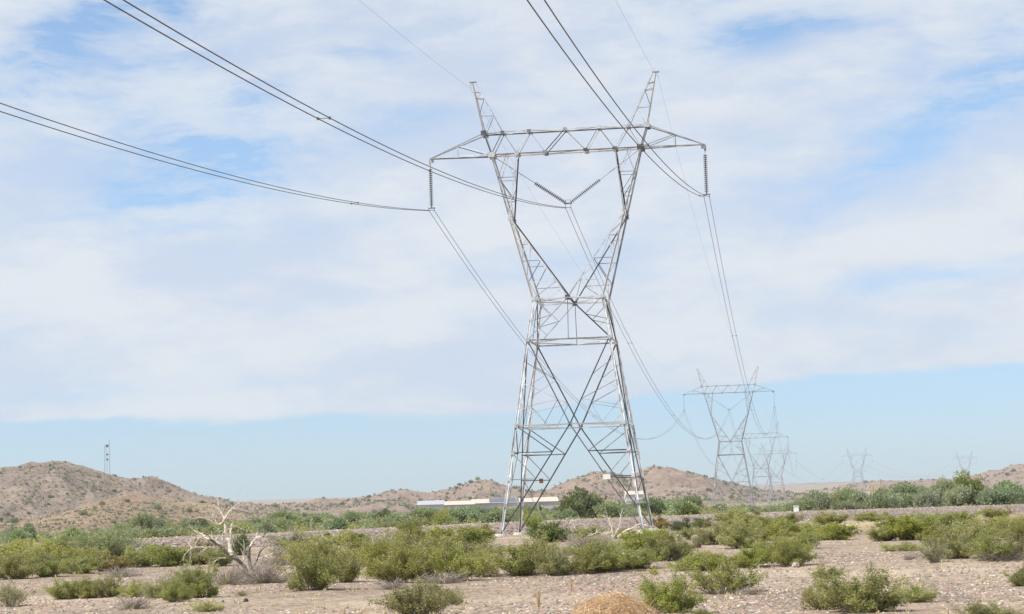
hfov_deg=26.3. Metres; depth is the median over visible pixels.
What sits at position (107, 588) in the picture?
creosote bush
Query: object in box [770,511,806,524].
creosote bush
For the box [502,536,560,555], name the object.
creosote bush
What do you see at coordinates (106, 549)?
creosote bush
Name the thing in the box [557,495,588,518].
dark evergreen shrub
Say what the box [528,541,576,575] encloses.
creosote bush
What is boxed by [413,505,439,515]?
mesquite tree
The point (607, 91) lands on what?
conductor cable
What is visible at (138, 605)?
dry brush
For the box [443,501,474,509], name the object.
warehouse
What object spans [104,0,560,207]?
conductor cable
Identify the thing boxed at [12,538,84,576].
creosote bush
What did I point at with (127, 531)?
ironwood tree
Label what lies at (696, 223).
earth wire
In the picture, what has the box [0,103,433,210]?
conductor cable
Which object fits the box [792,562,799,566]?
rock
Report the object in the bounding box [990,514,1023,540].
creosote bush
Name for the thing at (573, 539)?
dry brush
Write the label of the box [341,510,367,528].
ironwood tree
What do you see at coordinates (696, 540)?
barrel cactus
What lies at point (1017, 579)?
green bush
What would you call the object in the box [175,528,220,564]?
brownish bush
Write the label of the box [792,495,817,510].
mesquite tree
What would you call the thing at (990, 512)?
creosote bush
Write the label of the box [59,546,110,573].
creosote bush
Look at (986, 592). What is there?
loose stones
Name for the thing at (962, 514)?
creosote bush
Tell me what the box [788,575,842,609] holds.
creosote bush
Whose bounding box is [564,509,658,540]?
fallen branches
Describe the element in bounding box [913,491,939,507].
ironwood tree
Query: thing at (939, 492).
ironwood tree
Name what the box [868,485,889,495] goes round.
palo verde tree
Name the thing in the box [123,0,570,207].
conductor cable
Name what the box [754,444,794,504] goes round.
transmission tower
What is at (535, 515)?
palo verde tree
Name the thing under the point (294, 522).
desert scrub
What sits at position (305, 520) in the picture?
mesquite tree
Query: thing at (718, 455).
transmission tower
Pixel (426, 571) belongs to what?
creosote bush
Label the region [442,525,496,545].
creosote bush
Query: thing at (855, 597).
green bush
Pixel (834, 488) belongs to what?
hillside scrub
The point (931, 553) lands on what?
grey green bush
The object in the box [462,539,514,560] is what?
creosote bush
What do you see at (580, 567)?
creosote bush
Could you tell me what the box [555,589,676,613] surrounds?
dry stalk heap
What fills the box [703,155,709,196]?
insulator string
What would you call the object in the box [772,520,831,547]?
creosote bush
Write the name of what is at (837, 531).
creosote bush
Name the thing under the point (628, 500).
warehouse
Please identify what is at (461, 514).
mesquite tree
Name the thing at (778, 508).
mesquite tree
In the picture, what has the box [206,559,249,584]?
dry brush
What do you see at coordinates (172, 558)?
creosote bush
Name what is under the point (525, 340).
conductor cable
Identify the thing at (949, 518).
creosote bush
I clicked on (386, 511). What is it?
dark evergreen shrub
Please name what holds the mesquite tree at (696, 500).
on the desert ground at (338, 600)
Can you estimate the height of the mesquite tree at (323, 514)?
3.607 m
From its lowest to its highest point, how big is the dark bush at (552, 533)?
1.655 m
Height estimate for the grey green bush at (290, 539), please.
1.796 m
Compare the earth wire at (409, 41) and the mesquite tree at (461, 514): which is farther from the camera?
the mesquite tree at (461, 514)
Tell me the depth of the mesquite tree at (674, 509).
268.95 m
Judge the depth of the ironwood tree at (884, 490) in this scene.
541.53 m
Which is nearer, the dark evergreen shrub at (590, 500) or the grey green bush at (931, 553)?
the grey green bush at (931, 553)
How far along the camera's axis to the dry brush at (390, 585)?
77.77 m
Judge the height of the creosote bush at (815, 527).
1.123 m
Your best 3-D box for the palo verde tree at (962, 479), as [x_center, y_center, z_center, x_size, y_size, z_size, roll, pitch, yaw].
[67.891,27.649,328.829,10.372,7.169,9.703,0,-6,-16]
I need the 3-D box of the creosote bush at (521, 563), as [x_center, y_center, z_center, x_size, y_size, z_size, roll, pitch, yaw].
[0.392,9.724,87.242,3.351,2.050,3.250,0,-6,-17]
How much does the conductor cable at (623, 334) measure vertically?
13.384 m
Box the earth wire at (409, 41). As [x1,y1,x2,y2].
[359,0,470,88]
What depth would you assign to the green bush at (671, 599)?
53.89 m
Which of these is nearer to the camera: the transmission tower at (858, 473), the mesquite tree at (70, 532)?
the mesquite tree at (70, 532)
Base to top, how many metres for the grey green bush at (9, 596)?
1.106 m
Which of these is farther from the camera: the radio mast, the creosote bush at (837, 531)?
the radio mast
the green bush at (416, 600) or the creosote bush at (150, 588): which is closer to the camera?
the green bush at (416, 600)
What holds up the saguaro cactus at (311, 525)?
on the desert ground at (338, 600)
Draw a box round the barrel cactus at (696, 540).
[691,535,701,547]
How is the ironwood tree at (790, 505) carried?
on the desert ground at (338, 600)
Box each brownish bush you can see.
[88,548,140,570]
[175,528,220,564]
[649,512,669,528]
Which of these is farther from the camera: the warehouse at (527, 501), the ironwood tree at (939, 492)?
the warehouse at (527, 501)
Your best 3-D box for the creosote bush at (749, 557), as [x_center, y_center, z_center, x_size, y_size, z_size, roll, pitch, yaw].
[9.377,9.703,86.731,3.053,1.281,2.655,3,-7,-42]
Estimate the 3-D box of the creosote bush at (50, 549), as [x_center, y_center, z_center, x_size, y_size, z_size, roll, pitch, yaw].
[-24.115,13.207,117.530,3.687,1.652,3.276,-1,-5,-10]
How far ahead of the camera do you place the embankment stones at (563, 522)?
216.01 m
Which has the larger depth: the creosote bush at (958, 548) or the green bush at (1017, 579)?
the creosote bush at (958, 548)
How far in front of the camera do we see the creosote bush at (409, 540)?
111.03 m
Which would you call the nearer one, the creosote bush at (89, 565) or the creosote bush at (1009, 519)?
the creosote bush at (89, 565)
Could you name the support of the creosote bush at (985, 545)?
on the desert ground at (338, 600)
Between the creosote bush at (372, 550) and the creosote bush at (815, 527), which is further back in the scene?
the creosote bush at (815, 527)
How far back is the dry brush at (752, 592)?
64.72 m
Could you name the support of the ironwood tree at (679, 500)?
on the desert ground at (338, 600)
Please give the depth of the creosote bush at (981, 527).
113.05 m
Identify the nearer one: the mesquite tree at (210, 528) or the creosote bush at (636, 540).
the creosote bush at (636, 540)
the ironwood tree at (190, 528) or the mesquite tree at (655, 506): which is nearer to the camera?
the ironwood tree at (190, 528)
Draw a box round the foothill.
[0,493,268,532]
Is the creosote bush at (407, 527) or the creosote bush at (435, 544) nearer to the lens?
the creosote bush at (435, 544)
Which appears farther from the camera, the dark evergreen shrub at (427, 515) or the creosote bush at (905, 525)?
the dark evergreen shrub at (427, 515)
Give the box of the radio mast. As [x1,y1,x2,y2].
[104,445,108,482]
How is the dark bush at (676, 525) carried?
on the desert ground at (338, 600)
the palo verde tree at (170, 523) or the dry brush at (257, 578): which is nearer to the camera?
the dry brush at (257, 578)
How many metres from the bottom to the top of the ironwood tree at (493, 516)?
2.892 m
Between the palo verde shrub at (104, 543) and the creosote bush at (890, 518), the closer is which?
the palo verde shrub at (104, 543)
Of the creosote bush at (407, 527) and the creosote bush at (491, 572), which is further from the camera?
the creosote bush at (407, 527)
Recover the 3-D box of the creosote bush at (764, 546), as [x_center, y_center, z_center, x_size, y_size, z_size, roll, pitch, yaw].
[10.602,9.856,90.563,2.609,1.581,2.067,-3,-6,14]
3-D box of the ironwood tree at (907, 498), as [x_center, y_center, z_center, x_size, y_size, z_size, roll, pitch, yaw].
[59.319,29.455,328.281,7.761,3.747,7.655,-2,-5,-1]
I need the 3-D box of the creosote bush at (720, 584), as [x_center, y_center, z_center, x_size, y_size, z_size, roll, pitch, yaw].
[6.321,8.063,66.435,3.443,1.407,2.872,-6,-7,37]
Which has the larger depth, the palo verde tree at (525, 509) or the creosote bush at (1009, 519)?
the palo verde tree at (525, 509)
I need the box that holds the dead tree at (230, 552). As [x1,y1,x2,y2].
[180,489,278,580]
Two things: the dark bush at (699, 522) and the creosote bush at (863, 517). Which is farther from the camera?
the creosote bush at (863, 517)
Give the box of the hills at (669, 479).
[272,466,802,515]
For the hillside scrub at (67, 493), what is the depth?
1407.11 m
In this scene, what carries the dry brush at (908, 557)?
on the desert ground at (338, 600)
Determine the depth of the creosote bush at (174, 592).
70.72 m
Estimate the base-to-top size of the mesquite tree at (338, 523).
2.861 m
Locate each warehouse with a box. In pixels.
[417,500,443,509]
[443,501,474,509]
[471,498,519,509]
[524,498,536,507]
[533,497,558,511]
[623,491,643,503]
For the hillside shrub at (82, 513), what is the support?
on the foothill
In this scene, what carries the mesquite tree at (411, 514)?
on the desert ground at (338, 600)
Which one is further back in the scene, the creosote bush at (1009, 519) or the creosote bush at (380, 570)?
the creosote bush at (1009, 519)
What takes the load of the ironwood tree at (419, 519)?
on the desert ground at (338, 600)
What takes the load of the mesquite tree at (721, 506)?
on the desert ground at (338, 600)
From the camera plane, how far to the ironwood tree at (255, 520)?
336.92 m
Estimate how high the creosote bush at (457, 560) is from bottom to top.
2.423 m
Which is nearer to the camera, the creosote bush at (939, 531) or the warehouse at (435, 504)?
the creosote bush at (939, 531)
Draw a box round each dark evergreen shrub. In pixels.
[373,507,390,520]
[419,511,433,525]
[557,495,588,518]
[566,486,606,518]
[674,502,699,514]
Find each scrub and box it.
[0,460,308,519]
[0,495,270,531]
[0,501,1021,543]
[0,502,1021,544]
[264,465,804,515]
[329,498,799,516]
[820,464,1023,490]
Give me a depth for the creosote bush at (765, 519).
167.25 m
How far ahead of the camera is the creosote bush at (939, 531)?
101.61 m
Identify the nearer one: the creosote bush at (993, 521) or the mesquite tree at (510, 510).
the creosote bush at (993, 521)
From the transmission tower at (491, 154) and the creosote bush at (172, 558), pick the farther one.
the transmission tower at (491, 154)
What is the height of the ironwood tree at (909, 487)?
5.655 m
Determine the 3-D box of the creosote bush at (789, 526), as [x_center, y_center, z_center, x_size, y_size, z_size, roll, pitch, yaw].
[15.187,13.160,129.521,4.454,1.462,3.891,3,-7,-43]
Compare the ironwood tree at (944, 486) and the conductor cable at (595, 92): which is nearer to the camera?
the conductor cable at (595, 92)
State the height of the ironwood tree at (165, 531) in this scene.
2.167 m
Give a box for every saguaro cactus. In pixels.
[310,519,314,530]
[537,501,541,510]
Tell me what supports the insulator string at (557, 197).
hanging from the transmission tower at (491, 154)
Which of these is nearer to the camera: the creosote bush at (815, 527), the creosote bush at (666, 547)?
the creosote bush at (666, 547)
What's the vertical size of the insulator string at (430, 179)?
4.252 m
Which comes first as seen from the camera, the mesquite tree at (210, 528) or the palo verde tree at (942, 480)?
the mesquite tree at (210, 528)
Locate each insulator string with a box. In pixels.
[428,165,434,210]
[494,150,637,208]
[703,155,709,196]
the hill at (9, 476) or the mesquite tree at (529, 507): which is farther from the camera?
the hill at (9, 476)
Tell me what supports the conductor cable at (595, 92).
hanging from the insulator string at (705, 171)
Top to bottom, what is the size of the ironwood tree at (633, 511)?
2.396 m
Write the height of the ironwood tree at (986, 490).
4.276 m
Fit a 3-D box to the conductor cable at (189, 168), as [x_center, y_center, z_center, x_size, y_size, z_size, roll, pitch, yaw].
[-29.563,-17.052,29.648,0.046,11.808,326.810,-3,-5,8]
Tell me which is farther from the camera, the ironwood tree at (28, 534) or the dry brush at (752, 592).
the ironwood tree at (28, 534)
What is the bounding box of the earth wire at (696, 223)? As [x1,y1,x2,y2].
[663,98,746,365]
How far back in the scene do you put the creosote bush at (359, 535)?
162.91 m
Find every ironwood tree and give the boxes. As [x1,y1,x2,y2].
[0,524,21,542]
[23,531,36,542]
[36,532,51,538]
[88,528,104,535]
[105,525,147,537]
[127,511,156,537]
[143,524,183,537]
[152,517,168,527]
[172,526,198,535]
[245,517,268,524]
[262,516,293,530]
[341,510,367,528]
[409,517,427,524]
[461,504,497,514]
[478,508,513,522]
[508,512,517,521]
[525,509,549,520]
[623,508,647,516]
[665,497,683,503]
[742,505,760,508]
[783,500,808,510]
[805,489,832,499]
[812,492,833,510]
[835,486,867,497]
[863,490,895,508]
[868,492,904,507]
[870,488,888,495]
[889,481,920,496]
[891,492,917,507]
[907,487,949,506]
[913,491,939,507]
[934,480,954,505]
[942,484,975,506]
[968,486,994,505]
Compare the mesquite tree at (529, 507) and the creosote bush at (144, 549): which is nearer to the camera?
the creosote bush at (144, 549)
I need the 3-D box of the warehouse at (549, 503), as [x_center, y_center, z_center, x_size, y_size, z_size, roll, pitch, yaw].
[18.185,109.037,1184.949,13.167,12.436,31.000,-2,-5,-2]
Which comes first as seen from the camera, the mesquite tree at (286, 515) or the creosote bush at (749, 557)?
the creosote bush at (749, 557)
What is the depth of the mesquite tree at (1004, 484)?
338.23 m
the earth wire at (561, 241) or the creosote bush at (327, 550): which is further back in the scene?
the earth wire at (561, 241)
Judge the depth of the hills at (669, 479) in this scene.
2140.73 m
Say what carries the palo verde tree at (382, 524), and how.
on the desert ground at (338, 600)
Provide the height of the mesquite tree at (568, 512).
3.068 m
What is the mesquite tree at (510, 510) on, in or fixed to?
on the desert ground at (338, 600)
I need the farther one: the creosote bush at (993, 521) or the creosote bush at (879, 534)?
the creosote bush at (993, 521)
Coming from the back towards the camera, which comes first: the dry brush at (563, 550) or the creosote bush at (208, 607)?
the dry brush at (563, 550)
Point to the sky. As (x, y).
(865, 158)
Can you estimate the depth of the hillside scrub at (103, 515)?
961.92 m
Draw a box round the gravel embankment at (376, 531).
[0,505,1023,549]
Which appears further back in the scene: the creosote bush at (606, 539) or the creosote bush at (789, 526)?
the creosote bush at (789, 526)
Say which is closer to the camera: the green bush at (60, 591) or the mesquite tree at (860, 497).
the green bush at (60, 591)
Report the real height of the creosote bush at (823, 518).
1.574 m
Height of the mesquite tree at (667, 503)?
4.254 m
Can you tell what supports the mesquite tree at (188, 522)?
on the desert ground at (338, 600)
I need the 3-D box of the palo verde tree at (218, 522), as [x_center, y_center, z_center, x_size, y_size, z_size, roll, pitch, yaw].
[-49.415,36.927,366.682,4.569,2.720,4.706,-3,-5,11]
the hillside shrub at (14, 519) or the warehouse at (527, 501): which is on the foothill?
the hillside shrub at (14, 519)
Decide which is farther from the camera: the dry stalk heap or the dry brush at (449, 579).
the dry brush at (449, 579)
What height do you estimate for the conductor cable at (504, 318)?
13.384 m
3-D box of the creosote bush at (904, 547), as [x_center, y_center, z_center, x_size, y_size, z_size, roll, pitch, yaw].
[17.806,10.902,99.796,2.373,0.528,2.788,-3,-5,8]
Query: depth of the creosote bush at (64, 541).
158.09 m
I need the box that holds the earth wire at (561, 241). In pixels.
[473,93,696,373]
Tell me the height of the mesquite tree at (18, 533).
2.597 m
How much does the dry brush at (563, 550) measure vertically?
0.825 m
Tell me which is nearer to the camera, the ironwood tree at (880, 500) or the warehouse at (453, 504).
the ironwood tree at (880, 500)
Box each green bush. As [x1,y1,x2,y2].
[0,576,36,606]
[41,576,93,598]
[235,589,251,595]
[266,525,325,545]
[366,576,465,613]
[604,544,664,568]
[636,568,710,612]
[677,606,716,613]
[812,561,923,613]
[917,538,955,562]
[951,599,1023,613]
[1002,564,1023,585]
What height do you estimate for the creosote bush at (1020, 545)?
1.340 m
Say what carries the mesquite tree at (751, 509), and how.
on the desert ground at (338, 600)
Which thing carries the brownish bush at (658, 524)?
on the desert ground at (338, 600)
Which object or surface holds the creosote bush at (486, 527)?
on the desert ground at (338, 600)
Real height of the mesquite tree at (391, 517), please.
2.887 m
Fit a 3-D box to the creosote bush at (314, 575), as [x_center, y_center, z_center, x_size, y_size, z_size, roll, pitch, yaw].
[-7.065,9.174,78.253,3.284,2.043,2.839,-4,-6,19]
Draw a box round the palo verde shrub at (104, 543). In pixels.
[68,522,148,557]
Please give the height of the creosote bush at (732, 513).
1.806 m
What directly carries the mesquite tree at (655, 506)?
on the desert ground at (338, 600)
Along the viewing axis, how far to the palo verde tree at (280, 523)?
229.82 m
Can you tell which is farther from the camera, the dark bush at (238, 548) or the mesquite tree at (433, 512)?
the mesquite tree at (433, 512)
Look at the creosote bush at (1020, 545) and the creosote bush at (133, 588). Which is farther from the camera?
the creosote bush at (1020, 545)
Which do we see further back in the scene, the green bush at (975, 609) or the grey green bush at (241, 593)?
the grey green bush at (241, 593)
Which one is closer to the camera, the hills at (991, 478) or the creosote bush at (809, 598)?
the creosote bush at (809, 598)
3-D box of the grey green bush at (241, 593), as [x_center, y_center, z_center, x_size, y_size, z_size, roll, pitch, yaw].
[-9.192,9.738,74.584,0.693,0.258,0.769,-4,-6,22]
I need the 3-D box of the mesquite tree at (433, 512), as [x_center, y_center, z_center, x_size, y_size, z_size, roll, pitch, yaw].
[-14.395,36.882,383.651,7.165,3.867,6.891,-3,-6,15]
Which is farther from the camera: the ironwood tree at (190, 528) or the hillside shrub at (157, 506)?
the hillside shrub at (157, 506)
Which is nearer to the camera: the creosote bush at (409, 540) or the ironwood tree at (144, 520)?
the creosote bush at (409, 540)
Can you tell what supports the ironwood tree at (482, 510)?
on the desert ground at (338, 600)
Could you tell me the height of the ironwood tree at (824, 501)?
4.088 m
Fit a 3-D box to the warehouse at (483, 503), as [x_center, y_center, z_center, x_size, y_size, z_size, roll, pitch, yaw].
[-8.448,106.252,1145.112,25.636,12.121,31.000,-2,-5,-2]
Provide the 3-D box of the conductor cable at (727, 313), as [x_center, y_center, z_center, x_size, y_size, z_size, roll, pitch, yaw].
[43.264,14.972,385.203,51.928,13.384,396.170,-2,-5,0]
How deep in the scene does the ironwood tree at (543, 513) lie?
275.60 m
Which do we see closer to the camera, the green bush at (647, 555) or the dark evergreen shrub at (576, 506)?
the green bush at (647, 555)
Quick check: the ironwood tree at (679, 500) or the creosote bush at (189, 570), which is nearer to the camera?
the creosote bush at (189, 570)
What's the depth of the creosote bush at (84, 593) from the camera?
78.40 m
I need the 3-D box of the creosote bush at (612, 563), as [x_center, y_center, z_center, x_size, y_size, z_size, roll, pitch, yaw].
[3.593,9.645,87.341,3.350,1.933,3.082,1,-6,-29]
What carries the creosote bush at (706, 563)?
on the desert ground at (338, 600)
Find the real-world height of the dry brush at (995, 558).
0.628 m
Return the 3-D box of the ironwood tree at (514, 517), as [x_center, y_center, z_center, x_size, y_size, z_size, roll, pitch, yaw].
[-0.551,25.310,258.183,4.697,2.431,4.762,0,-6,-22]
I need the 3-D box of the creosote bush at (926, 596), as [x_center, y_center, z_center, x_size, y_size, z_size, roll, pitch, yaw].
[10.121,7.162,55.313,1.352,0.675,1.626,-1,-5,-10]
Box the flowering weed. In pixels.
[646,567,659,574]
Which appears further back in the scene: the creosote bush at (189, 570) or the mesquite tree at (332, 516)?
the mesquite tree at (332, 516)
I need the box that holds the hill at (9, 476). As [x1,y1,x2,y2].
[0,461,305,520]
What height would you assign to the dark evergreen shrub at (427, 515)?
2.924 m
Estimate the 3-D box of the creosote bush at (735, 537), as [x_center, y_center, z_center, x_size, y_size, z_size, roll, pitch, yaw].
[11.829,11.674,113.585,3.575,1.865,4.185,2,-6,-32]
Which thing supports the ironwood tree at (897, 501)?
on the desert ground at (338, 600)
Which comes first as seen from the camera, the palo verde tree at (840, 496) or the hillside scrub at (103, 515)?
the palo verde tree at (840, 496)
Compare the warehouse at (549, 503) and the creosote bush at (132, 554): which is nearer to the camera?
the creosote bush at (132, 554)
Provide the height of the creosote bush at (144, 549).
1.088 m
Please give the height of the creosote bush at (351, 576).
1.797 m
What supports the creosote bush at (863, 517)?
on the desert ground at (338, 600)
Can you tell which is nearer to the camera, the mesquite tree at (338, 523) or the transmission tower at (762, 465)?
the mesquite tree at (338, 523)
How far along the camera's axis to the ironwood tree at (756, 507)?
468.62 m
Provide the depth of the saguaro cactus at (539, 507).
298.63 m
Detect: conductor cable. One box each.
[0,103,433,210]
[0,111,428,210]
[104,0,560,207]
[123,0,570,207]
[429,211,681,438]
[435,212,682,438]
[527,0,702,196]
[544,0,708,196]
[566,210,727,438]
[571,209,728,438]
[704,198,773,434]
[709,197,774,434]
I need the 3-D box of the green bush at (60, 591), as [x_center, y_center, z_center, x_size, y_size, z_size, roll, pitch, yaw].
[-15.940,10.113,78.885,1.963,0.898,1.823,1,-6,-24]
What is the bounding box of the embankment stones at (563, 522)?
[0,504,1023,549]
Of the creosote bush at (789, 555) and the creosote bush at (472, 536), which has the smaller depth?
the creosote bush at (789, 555)
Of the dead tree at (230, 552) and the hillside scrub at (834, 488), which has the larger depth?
the hillside scrub at (834, 488)
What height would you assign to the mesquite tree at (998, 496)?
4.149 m
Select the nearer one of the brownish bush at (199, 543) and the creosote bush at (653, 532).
the brownish bush at (199, 543)
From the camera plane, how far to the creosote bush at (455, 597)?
64.28 m
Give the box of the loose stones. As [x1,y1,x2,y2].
[0,530,1023,613]
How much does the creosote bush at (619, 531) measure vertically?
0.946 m
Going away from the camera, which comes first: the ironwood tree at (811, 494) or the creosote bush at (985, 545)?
the creosote bush at (985, 545)
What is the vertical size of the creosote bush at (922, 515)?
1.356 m
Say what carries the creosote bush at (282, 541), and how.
on the desert ground at (338, 600)
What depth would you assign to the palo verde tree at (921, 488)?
358.67 m
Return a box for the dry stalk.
[534,587,540,608]
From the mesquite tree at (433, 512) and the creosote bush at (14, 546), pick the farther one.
the mesquite tree at (433, 512)
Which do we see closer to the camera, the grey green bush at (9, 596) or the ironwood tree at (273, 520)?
the grey green bush at (9, 596)
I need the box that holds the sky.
[0,0,1023,500]
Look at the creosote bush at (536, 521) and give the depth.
207.90 m
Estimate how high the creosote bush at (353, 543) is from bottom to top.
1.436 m
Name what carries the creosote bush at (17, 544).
on the desert ground at (338, 600)
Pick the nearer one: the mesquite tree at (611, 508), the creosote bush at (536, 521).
the creosote bush at (536, 521)
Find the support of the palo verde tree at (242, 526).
on the desert ground at (338, 600)
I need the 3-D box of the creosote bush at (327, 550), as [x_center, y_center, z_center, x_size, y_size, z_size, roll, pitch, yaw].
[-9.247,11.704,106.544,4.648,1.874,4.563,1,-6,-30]
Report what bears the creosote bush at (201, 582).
on the desert ground at (338, 600)
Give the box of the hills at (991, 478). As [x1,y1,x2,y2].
[823,464,1023,490]
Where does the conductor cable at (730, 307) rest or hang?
hanging from the insulator string at (705, 171)
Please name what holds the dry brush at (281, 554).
on the desert ground at (338, 600)
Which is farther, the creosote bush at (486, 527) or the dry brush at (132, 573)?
the creosote bush at (486, 527)
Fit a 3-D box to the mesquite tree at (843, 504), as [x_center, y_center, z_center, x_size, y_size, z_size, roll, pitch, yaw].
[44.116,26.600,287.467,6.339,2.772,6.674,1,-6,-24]
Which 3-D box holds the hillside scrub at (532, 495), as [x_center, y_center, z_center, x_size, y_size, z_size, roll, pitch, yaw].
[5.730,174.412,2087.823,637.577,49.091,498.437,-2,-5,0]
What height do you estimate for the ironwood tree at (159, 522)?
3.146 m
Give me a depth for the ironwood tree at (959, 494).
325.65 m
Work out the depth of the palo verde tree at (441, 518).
224.50 m
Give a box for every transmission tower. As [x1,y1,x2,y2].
[429,71,705,536]
[683,367,773,505]
[731,422,787,506]
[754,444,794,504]
[846,447,869,493]
[952,451,973,482]
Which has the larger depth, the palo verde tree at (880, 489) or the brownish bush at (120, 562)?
the palo verde tree at (880, 489)
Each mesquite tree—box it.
[1,525,27,543]
[19,524,36,541]
[61,524,88,540]
[178,515,210,529]
[194,524,217,534]
[249,520,278,533]
[269,507,298,526]
[295,514,322,528]
[304,511,334,517]
[319,514,339,520]
[322,514,349,529]
[358,517,372,526]
[370,513,408,527]
[397,511,416,521]
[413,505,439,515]
[422,508,440,514]
[447,505,480,523]
[485,507,519,521]
[513,504,544,513]
[551,507,578,519]
[593,499,636,517]
[631,496,663,514]
[657,497,678,515]
[661,499,699,514]
[682,494,702,509]
[711,503,728,511]
[746,506,772,512]
[764,503,787,511]
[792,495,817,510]
[830,499,866,509]
[847,488,872,507]
[973,487,1021,505]
[984,477,1023,503]
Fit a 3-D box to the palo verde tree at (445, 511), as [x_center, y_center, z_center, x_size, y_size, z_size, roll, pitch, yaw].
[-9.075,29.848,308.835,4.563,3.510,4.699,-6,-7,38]
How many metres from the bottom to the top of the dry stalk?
0.745 m
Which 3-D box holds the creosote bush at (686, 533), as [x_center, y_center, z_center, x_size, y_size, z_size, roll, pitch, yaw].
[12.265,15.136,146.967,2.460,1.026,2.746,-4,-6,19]
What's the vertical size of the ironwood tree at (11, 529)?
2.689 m
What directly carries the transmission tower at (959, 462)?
on the desert ground at (338, 600)
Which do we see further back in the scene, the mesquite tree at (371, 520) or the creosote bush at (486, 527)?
the mesquite tree at (371, 520)
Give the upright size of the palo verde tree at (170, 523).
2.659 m
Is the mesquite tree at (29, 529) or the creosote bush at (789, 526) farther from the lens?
the mesquite tree at (29, 529)
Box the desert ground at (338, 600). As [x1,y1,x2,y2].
[0,478,1023,613]
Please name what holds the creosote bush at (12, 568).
on the desert ground at (338, 600)
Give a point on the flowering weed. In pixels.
(652, 572)
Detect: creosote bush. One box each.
[0,536,63,562]
[0,537,47,555]
[0,545,48,579]
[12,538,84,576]
[28,539,92,561]
[46,533,77,550]
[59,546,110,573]
[71,570,105,598]
[75,548,111,556]
[79,571,128,597]
[110,578,155,597]
[113,545,159,566]
[126,543,174,554]
[137,576,170,597]
[139,544,201,566]
[153,576,197,601]
[162,565,201,577]
[169,560,229,597]
[180,598,227,611]
[196,544,238,565]
[266,529,363,564]
[266,533,309,555]
[273,535,353,590]
[321,538,368,582]
[322,529,369,545]
[340,534,386,550]
[342,525,401,565]
[355,525,428,583]
[363,530,432,558]
[391,516,430,542]
[399,548,450,581]
[410,522,498,580]
[411,533,493,558]
[412,526,457,546]
[436,586,463,603]
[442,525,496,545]
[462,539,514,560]
[464,522,496,535]
[465,548,501,576]
[481,525,560,575]
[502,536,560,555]
[524,514,544,527]
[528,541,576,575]
[558,546,609,573]
[561,535,632,553]
[563,525,644,571]
[571,524,606,537]
[604,527,640,538]
[614,528,667,552]
[640,530,698,560]
[649,525,675,537]
[660,550,768,594]
[661,549,742,570]
[674,525,706,539]
[689,519,741,544]
[709,514,772,548]
[711,509,761,522]
[717,535,777,567]
[718,508,786,530]
[738,527,789,562]
[748,518,813,540]
[761,530,827,566]
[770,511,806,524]
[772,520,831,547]
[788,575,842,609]
[789,521,822,537]
[802,521,862,540]
[806,562,852,578]
[809,509,851,524]
[851,511,890,521]
[862,526,898,540]
[870,514,916,527]
[877,541,924,551]
[880,511,945,539]
[892,577,941,602]
[895,510,945,522]
[912,525,978,548]
[913,511,979,535]
[920,517,998,558]
[940,509,985,524]
[948,517,1009,540]
[956,525,1019,559]
[972,516,1021,533]
[975,505,1018,517]
[986,527,1023,559]
[990,514,1023,521]
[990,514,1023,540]
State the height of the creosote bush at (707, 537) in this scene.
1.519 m
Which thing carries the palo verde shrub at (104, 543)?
on the desert ground at (338, 600)
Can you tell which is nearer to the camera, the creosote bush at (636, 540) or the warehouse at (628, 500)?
the creosote bush at (636, 540)
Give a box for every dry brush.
[96,563,158,577]
[104,590,158,609]
[154,571,186,584]
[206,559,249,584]
[224,551,295,583]
[257,538,304,564]
[364,574,412,589]
[418,567,474,583]
[556,524,621,546]
[556,541,577,555]
[734,586,767,594]
[899,552,917,559]
[970,548,1023,560]
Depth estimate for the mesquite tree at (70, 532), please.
173.86 m
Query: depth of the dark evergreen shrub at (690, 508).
249.60 m
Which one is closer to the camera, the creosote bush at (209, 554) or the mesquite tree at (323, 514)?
the creosote bush at (209, 554)
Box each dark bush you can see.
[227,532,252,555]
[525,520,577,541]
[666,516,699,530]
[689,517,712,527]
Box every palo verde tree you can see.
[163,520,181,528]
[208,519,221,527]
[221,520,255,534]
[274,517,294,531]
[376,521,396,527]
[429,511,460,525]
[437,506,449,515]
[517,507,529,518]
[518,510,542,520]
[832,489,855,501]
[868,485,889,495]
[915,485,929,490]
[937,476,953,484]
[946,467,986,505]
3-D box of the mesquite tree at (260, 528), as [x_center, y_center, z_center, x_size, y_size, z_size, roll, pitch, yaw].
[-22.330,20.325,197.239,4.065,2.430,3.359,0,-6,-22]
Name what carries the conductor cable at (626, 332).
hanging from the insulator string at (557, 197)
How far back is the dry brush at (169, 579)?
87.90 m
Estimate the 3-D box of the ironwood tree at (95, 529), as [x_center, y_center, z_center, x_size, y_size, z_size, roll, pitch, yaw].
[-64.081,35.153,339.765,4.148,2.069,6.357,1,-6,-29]
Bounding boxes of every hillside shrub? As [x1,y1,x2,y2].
[10,517,20,522]
[77,510,88,514]
[151,503,162,509]
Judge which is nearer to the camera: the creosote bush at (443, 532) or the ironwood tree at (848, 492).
the creosote bush at (443, 532)
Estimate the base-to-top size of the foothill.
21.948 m

